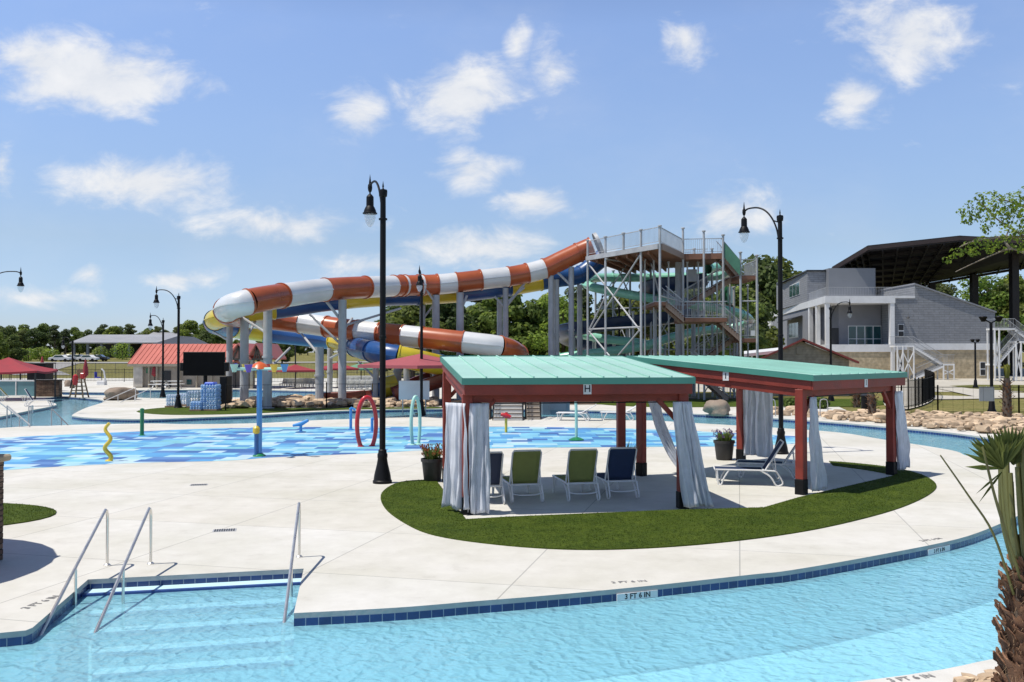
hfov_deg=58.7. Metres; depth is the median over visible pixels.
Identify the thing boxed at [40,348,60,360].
shrub
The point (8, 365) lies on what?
shade canopy
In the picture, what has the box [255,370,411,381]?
metal fence
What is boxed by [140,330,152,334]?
broadleaf tree
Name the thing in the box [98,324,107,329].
pine tree
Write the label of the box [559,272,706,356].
water slide
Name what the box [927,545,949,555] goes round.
depth marker
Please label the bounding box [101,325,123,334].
broadleaf tree
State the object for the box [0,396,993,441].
pool edge
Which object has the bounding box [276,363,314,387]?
parasol
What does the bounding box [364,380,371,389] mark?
lounge chair
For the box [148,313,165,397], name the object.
street lamp
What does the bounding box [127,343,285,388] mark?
red roof building
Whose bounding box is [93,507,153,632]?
handrail
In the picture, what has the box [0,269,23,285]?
street lamp
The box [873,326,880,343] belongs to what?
window
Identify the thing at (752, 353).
white canopy
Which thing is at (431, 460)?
planter
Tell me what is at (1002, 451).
palm tree
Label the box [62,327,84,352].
broadleaf tree
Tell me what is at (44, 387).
stone wall
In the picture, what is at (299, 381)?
lounge chair
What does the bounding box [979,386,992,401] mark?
sign board
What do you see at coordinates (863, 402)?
litter bin
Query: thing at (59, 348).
broadleaf tree
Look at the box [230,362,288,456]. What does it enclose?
splash toy
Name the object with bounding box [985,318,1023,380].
steel stairs
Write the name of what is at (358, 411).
splash hoop
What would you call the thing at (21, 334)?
pine tree
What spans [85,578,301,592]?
pool steps
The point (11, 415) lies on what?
handrail
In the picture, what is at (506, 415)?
splash toy
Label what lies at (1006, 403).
palm tree
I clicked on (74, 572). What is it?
handrail
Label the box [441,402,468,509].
curtain
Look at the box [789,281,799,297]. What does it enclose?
window
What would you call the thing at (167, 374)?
door
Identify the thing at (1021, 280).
broadleaf tree
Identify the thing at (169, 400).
water bottle stack
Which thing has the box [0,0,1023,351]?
sky
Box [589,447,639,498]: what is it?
lounge chair
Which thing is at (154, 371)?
folded umbrella
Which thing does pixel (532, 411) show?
concrete stairs
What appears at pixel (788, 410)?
riprap
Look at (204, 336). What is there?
broadleaf tree
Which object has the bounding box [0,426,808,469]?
splash pad
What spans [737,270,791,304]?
broadleaf tree
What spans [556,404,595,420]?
lounge chair
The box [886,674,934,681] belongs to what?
deck marking
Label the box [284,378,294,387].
lounge chair
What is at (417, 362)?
parasol
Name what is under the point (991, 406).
street lamp
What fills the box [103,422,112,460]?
splash toy
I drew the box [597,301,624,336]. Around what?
pine tree
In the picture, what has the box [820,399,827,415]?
ladder rail
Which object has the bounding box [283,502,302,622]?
handrail
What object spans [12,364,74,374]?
driveway
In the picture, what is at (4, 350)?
broadleaf tree
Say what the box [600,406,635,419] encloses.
lounge chair
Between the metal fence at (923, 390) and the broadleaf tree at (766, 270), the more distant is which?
the broadleaf tree at (766, 270)
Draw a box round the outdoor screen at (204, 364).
[180,352,231,404]
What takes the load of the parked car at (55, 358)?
on the ground at (963, 406)
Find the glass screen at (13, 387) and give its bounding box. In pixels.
[0,380,33,395]
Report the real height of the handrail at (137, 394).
1.378 m
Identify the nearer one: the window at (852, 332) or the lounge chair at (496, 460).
the lounge chair at (496, 460)
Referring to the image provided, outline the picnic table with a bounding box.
[148,381,168,388]
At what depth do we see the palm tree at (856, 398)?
54.71 m
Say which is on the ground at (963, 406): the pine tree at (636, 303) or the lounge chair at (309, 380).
the pine tree at (636, 303)
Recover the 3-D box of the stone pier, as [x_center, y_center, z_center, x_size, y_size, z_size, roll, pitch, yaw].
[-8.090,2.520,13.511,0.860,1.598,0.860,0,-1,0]
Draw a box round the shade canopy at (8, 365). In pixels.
[0,357,57,399]
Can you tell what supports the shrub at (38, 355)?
on the ground at (963, 406)
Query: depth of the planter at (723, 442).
26.96 m
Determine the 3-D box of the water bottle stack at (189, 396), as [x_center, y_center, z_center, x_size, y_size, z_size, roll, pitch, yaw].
[-18.950,3.467,54.236,0.835,1.035,0.680,0,-1,0]
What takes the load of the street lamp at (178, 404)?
on the grass at (181, 411)
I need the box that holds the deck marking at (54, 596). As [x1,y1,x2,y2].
[22,595,57,608]
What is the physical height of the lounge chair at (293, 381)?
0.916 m
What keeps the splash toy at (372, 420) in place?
on the splash pad at (192, 445)
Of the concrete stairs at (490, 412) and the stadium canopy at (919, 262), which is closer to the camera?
the concrete stairs at (490, 412)
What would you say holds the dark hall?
on the ground at (963, 406)
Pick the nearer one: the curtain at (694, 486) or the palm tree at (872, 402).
the curtain at (694, 486)
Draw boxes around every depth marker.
[617,590,657,600]
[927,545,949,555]
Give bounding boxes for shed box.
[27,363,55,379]
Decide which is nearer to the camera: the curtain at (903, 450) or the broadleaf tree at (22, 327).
the curtain at (903, 450)
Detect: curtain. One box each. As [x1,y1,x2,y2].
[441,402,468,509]
[468,403,490,513]
[648,401,675,465]
[673,402,713,507]
[743,390,772,457]
[809,397,826,491]
[895,391,909,469]
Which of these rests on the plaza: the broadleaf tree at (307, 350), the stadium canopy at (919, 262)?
the stadium canopy at (919, 262)
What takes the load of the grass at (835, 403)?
on the deck
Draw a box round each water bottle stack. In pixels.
[165,394,182,406]
[180,393,188,405]
[185,390,200,407]
[189,401,201,410]
[200,382,221,410]
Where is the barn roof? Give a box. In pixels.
[138,332,193,343]
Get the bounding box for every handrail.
[0,402,21,426]
[6,405,29,427]
[28,405,32,425]
[39,509,110,635]
[51,409,67,425]
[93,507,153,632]
[103,387,135,401]
[120,388,150,402]
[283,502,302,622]
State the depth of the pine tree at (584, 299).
116.98 m
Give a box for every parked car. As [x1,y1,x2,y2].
[48,355,71,361]
[59,355,77,360]
[76,355,99,361]
[89,355,109,360]
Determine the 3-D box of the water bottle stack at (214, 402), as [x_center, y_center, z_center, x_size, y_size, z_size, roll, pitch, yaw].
[-17.010,3.128,51.407,0.990,1.620,0.990,0,-1,0]
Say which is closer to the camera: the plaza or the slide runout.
the slide runout
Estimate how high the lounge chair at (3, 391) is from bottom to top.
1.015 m
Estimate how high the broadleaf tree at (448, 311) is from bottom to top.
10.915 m
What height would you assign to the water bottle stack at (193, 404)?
0.565 m
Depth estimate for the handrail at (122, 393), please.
62.47 m
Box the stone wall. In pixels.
[36,379,62,396]
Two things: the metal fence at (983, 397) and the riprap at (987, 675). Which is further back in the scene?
the metal fence at (983, 397)
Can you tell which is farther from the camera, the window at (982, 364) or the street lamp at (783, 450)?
the window at (982, 364)
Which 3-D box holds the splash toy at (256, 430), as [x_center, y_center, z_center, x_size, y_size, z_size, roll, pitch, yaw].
[-7.873,3.082,28.027,0.220,0.950,0.214,0,-1,0]
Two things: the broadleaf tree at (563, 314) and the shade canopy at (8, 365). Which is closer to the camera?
the shade canopy at (8, 365)
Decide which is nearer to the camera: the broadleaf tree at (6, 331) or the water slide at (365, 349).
the water slide at (365, 349)
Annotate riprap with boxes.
[221,394,438,408]
[773,406,824,416]
[821,409,1023,434]
[953,669,998,681]
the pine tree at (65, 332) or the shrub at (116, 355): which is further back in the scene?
the pine tree at (65, 332)
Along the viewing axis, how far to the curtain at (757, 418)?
26.43 m
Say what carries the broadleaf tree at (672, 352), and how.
on the ground at (963, 406)
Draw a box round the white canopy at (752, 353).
[744,348,777,357]
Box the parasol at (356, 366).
[351,362,379,386]
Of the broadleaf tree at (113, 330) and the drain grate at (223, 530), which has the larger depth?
the broadleaf tree at (113, 330)
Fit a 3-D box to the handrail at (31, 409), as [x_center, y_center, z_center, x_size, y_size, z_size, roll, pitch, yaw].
[-21.712,3.631,41.064,0.056,1.478,1.982,0,-1,-23]
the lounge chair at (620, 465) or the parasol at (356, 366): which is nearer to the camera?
the lounge chair at (620, 465)
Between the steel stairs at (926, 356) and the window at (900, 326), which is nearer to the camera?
the steel stairs at (926, 356)
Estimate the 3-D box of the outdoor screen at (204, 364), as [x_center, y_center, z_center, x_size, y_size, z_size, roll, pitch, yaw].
[-18.066,2.321,54.699,3.801,3.342,1.624,-1,-1,28]
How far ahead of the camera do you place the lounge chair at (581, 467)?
19.58 m
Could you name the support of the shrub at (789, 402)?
on the ground at (963, 406)
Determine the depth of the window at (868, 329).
118.52 m
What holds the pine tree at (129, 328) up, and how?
on the ground at (963, 406)
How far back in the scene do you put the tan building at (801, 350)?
69.99 m
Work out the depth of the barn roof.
246.76 m
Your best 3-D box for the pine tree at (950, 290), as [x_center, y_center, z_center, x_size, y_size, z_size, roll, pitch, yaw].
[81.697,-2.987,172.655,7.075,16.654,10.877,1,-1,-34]
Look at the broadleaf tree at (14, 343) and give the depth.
189.42 m
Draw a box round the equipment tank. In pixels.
[541,403,569,414]
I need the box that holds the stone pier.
[0,454,10,559]
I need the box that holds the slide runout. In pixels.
[324,373,442,399]
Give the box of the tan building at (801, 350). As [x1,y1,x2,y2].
[761,338,858,395]
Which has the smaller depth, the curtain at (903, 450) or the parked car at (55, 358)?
the curtain at (903, 450)
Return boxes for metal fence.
[3,368,132,381]
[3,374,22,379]
[55,363,419,373]
[225,382,442,409]
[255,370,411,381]
[883,369,934,409]
[896,385,1019,412]
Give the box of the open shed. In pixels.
[69,335,176,357]
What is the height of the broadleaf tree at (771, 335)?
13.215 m
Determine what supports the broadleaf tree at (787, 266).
on the ground at (963, 406)
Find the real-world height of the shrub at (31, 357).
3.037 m
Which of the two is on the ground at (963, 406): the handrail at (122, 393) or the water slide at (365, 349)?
the water slide at (365, 349)
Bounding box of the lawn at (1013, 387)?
[955,385,1023,390]
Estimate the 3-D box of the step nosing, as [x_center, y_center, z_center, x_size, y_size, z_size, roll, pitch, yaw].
[-4.269,3.810,12.059,3.490,0.764,1.315,0,-1,-13]
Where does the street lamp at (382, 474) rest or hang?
on the pool island
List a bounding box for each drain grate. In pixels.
[190,484,207,485]
[212,528,236,531]
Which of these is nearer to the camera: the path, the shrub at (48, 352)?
the path
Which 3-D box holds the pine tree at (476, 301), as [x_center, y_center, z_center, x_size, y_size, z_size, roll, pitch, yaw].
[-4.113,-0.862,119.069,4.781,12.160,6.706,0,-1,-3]
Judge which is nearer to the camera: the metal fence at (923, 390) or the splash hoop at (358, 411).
the splash hoop at (358, 411)
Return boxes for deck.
[0,378,1000,681]
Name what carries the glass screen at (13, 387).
on the deck
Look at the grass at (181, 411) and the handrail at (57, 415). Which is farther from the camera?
the grass at (181, 411)
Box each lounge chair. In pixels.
[0,387,27,401]
[24,389,54,406]
[280,378,289,387]
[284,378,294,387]
[292,378,299,387]
[297,378,304,386]
[298,378,308,386]
[303,378,313,386]
[348,380,356,388]
[354,380,361,389]
[355,380,366,388]
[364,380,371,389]
[490,451,504,503]
[498,449,543,502]
[552,448,600,501]
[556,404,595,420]
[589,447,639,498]
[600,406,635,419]
[713,439,783,485]
[735,445,794,479]
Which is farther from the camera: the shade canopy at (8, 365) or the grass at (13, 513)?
the shade canopy at (8, 365)
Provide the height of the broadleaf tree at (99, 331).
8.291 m
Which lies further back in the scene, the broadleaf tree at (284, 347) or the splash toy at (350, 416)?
the broadleaf tree at (284, 347)
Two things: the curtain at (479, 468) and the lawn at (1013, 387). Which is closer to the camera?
the curtain at (479, 468)
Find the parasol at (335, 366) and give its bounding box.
[324,361,358,387]
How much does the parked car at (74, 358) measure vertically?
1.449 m
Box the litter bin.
[860,394,867,408]
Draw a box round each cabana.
[440,355,695,514]
[626,355,907,494]
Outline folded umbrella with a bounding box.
[151,366,155,387]
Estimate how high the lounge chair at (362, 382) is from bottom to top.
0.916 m
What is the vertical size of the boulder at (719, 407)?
0.902 m
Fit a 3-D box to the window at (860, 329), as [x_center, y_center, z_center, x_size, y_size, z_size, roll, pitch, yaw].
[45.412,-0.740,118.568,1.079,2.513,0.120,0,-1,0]
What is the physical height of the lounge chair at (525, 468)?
1.132 m
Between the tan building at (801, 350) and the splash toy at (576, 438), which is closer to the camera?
the splash toy at (576, 438)
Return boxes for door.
[164,371,170,387]
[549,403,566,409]
[832,328,838,343]
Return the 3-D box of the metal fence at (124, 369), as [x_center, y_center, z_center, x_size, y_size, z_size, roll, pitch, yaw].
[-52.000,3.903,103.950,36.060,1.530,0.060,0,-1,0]
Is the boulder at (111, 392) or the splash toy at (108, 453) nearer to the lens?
the splash toy at (108, 453)
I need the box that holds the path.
[934,385,1023,398]
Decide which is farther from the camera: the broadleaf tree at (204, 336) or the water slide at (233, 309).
the broadleaf tree at (204, 336)
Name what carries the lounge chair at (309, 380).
on the deck
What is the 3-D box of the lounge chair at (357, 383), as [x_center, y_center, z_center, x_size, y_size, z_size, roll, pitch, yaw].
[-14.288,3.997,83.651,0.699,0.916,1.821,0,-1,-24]
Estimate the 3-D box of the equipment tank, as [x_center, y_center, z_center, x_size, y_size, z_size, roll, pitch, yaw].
[2.300,3.038,48.333,1.450,1.700,1.540,0,-1,0]
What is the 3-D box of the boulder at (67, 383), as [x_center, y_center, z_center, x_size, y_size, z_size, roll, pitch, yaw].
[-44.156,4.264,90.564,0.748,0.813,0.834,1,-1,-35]
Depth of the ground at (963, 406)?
119.45 m
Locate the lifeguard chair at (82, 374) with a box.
[69,359,88,397]
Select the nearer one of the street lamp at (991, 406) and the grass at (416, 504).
the grass at (416, 504)
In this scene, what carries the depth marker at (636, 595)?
attached to the pool edge at (16, 638)
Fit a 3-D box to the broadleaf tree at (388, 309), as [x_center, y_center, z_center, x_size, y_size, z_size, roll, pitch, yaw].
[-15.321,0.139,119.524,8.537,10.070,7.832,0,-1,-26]
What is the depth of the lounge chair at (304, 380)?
88.18 m
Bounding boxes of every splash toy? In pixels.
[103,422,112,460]
[138,408,144,435]
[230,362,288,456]
[253,426,259,454]
[293,419,308,432]
[348,407,355,429]
[369,417,373,431]
[500,412,511,432]
[569,403,583,440]
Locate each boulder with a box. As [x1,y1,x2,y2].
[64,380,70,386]
[103,387,138,399]
[703,399,729,415]
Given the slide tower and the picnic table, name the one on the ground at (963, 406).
the slide tower
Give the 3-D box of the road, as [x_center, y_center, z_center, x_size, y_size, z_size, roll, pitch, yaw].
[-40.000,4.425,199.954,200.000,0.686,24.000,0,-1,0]
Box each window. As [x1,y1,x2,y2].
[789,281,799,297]
[789,322,798,337]
[848,326,856,343]
[856,326,864,343]
[865,326,872,343]
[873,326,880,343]
[898,324,903,335]
[980,362,985,375]
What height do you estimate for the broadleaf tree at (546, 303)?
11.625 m
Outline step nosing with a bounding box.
[82,582,300,596]
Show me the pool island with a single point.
(362, 548)
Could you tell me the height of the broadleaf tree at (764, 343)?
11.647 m
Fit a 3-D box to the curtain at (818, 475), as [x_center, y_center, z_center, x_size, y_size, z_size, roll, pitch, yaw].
[6.911,2.328,20.578,0.197,2.135,0.640,-1,-1,44]
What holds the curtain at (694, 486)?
hanging from the cabana at (620, 380)
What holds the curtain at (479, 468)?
hanging from the cabana at (620, 380)
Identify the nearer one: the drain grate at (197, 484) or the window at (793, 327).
the drain grate at (197, 484)
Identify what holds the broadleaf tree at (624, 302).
on the ground at (963, 406)
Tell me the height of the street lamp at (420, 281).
7.691 m
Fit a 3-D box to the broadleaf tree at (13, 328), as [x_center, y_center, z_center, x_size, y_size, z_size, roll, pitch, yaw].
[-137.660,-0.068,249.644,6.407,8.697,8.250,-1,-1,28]
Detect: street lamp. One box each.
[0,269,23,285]
[61,337,74,387]
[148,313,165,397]
[153,286,181,407]
[363,177,391,483]
[416,265,425,415]
[600,294,620,345]
[738,205,788,454]
[828,299,851,400]
[970,339,979,387]
[979,316,1002,411]
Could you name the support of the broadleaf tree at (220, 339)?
on the ground at (963, 406)
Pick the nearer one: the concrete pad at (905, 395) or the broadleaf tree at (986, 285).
the concrete pad at (905, 395)
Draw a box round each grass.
[2,502,56,525]
[137,407,441,414]
[381,461,936,549]
[595,399,883,406]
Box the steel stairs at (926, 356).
[889,336,954,379]
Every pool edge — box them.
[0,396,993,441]
[0,516,1017,646]
[62,389,325,393]
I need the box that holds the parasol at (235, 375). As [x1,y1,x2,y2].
[233,362,256,387]
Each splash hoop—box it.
[355,395,377,446]
[409,395,421,444]
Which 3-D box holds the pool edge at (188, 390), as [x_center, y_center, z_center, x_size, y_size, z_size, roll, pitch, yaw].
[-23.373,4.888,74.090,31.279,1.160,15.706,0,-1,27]
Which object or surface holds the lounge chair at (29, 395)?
on the deck
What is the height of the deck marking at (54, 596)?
0.002 m
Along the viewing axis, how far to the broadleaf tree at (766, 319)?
117.16 m
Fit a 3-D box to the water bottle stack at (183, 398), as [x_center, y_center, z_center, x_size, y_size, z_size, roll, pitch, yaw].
[-20.312,3.620,56.378,0.680,0.800,0.680,0,-1,0]
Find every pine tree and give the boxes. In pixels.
[17,330,30,354]
[46,325,59,354]
[59,329,71,354]
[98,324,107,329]
[123,324,136,334]
[153,326,161,331]
[465,300,494,333]
[559,286,593,343]
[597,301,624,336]
[631,291,664,354]
[662,291,674,333]
[936,283,957,295]
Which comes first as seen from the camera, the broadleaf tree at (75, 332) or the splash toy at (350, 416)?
the splash toy at (350, 416)
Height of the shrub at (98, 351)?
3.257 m
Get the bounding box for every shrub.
[17,348,38,360]
[31,346,50,360]
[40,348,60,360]
[91,346,110,356]
[110,342,133,359]
[783,398,794,406]
[817,397,830,408]
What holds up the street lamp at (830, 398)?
on the grass at (835, 403)
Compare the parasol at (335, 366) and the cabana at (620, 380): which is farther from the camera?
the parasol at (335, 366)
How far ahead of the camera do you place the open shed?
228.51 m
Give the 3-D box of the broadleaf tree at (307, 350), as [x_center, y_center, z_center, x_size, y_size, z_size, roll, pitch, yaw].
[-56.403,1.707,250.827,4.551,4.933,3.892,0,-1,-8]
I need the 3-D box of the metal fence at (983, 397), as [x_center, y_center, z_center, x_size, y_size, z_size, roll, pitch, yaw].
[24.994,3.079,47.167,10.326,1.581,0.463,0,-1,2]
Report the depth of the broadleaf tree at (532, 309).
107.91 m
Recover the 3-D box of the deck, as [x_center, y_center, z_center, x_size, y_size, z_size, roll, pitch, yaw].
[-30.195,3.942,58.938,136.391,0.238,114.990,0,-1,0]
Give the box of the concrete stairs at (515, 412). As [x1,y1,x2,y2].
[492,402,523,420]
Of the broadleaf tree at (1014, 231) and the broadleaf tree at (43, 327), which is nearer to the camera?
the broadleaf tree at (1014, 231)
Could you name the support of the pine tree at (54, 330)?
on the ground at (963, 406)
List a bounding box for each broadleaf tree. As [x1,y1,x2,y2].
[0,327,19,340]
[0,332,10,359]
[2,334,28,359]
[3,325,18,339]
[17,324,33,350]
[23,328,48,351]
[33,323,53,351]
[52,332,70,353]
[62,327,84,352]
[77,329,99,352]
[93,328,104,334]
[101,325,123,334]
[102,326,120,343]
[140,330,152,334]
[180,320,206,337]
[196,330,214,343]
[212,335,225,343]
[276,343,294,362]
[289,345,300,353]
[299,346,314,354]
[374,305,410,371]
[379,304,446,377]
[410,303,490,354]
[465,294,543,354]
[508,299,561,354]
[526,292,568,350]
[526,294,585,354]
[591,297,658,354]
[657,288,732,354]
[701,286,772,357]
[706,254,786,310]
[706,298,777,357]
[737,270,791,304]
[742,287,784,347]
[768,256,801,302]
[942,186,1023,271]
[949,275,1023,350]
[979,282,1023,365]
[998,274,1023,312]
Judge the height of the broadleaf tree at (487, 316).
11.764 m
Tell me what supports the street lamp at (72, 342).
on the deck
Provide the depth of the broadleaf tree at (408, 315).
104.87 m
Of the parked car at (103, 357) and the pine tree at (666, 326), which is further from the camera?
the parked car at (103, 357)
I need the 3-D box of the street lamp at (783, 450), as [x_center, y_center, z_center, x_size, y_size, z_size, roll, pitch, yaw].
[8.085,-0.519,29.397,0.469,8.195,1.819,1,-1,-40]
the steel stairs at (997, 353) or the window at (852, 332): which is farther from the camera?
the window at (852, 332)
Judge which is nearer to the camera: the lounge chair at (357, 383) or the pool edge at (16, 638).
the pool edge at (16, 638)
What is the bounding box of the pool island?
[0,416,1017,632]
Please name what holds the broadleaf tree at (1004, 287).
on the ground at (963, 406)
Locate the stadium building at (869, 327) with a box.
[768,268,996,377]
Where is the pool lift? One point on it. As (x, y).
(100, 382)
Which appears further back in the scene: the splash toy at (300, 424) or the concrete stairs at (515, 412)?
the concrete stairs at (515, 412)
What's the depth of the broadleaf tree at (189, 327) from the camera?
189.38 m
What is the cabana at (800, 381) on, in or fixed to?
on the pool island
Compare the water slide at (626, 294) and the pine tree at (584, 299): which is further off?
the pine tree at (584, 299)
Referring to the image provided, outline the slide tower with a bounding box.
[586,225,758,399]
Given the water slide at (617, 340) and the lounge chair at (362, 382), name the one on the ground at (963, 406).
the water slide at (617, 340)
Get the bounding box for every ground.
[2,352,1023,435]
[304,398,735,407]
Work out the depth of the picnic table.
84.74 m
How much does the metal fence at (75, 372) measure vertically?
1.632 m
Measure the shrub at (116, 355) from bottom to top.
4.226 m
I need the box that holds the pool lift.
[94,368,106,384]
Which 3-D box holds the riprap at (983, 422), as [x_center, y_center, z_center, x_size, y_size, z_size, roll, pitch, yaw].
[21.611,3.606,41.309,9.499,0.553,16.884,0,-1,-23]
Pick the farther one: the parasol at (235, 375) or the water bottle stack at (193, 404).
the parasol at (235, 375)
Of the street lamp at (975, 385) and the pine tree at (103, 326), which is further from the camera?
the pine tree at (103, 326)
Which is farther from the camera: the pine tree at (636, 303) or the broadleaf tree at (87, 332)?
the broadleaf tree at (87, 332)
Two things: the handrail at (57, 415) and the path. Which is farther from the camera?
the path
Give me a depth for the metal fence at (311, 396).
53.80 m
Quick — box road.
[25,361,366,362]
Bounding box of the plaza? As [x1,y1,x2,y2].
[696,368,1023,391]
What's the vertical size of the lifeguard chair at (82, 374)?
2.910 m
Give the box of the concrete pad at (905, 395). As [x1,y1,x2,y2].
[884,389,931,408]
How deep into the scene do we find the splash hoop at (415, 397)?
31.67 m
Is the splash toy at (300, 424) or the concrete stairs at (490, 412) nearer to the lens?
the splash toy at (300, 424)
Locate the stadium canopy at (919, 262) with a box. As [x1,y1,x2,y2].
[832,235,1023,375]
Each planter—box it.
[419,443,442,481]
[712,428,735,460]
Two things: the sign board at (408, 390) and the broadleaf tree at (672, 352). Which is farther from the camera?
the broadleaf tree at (672, 352)
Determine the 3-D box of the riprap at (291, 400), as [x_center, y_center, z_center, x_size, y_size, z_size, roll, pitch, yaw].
[-11.176,3.830,58.585,13.392,0.810,11.399,0,-1,0]
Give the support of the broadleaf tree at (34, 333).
on the ground at (963, 406)
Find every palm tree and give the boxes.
[850,393,860,407]
[865,392,878,413]
[940,426,1023,681]
[998,363,1014,416]
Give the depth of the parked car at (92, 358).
197.13 m
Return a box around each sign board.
[399,381,428,414]
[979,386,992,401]
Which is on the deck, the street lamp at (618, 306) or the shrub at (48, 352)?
the street lamp at (618, 306)
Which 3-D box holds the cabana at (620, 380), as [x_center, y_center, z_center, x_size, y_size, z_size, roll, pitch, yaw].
[0.938,1.874,20.443,4.700,3.118,5.293,0,-1,-9]
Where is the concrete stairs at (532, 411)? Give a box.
[525,402,540,419]
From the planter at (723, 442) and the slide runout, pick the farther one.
the slide runout
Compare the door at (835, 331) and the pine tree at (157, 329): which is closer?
the door at (835, 331)
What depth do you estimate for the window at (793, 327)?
136.25 m
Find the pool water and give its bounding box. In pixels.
[0,389,1018,681]
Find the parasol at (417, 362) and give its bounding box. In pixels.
[358,354,441,413]
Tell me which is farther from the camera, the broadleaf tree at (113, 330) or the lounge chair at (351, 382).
the broadleaf tree at (113, 330)
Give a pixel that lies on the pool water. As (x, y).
(938, 611)
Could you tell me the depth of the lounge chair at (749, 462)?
23.20 m
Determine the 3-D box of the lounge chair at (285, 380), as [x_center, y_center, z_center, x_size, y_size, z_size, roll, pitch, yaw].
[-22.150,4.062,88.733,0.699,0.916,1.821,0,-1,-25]
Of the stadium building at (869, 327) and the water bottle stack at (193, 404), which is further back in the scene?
the stadium building at (869, 327)
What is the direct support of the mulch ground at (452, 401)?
on the deck
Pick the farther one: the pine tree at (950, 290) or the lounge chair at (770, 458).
the pine tree at (950, 290)
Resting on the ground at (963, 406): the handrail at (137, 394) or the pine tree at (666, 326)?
the pine tree at (666, 326)
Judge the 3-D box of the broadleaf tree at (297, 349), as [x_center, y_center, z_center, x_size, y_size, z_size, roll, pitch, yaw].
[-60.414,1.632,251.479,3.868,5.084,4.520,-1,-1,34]
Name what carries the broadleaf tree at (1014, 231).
on the ground at (963, 406)
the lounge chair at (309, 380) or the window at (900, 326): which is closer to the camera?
the lounge chair at (309, 380)
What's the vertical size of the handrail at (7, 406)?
1.542 m
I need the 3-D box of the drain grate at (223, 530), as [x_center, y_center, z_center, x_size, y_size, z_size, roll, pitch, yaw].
[-5.103,3.358,16.161,0.400,0.012,0.240,0,-1,-14]
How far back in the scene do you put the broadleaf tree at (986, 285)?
169.99 m
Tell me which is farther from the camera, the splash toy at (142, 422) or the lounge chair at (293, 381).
the lounge chair at (293, 381)
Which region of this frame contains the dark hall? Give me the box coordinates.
[154,336,207,343]
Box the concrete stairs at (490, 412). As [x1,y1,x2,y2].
[484,402,491,419]
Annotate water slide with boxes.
[202,250,603,399]
[213,232,603,408]
[559,263,754,396]
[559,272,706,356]
[575,333,663,354]
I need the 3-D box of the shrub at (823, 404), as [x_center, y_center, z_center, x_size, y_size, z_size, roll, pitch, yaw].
[18.110,3.637,53.305,0.977,0.784,0.979,-1,-1,37]
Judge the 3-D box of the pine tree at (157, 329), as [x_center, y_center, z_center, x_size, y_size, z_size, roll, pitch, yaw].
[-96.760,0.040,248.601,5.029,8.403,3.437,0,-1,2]

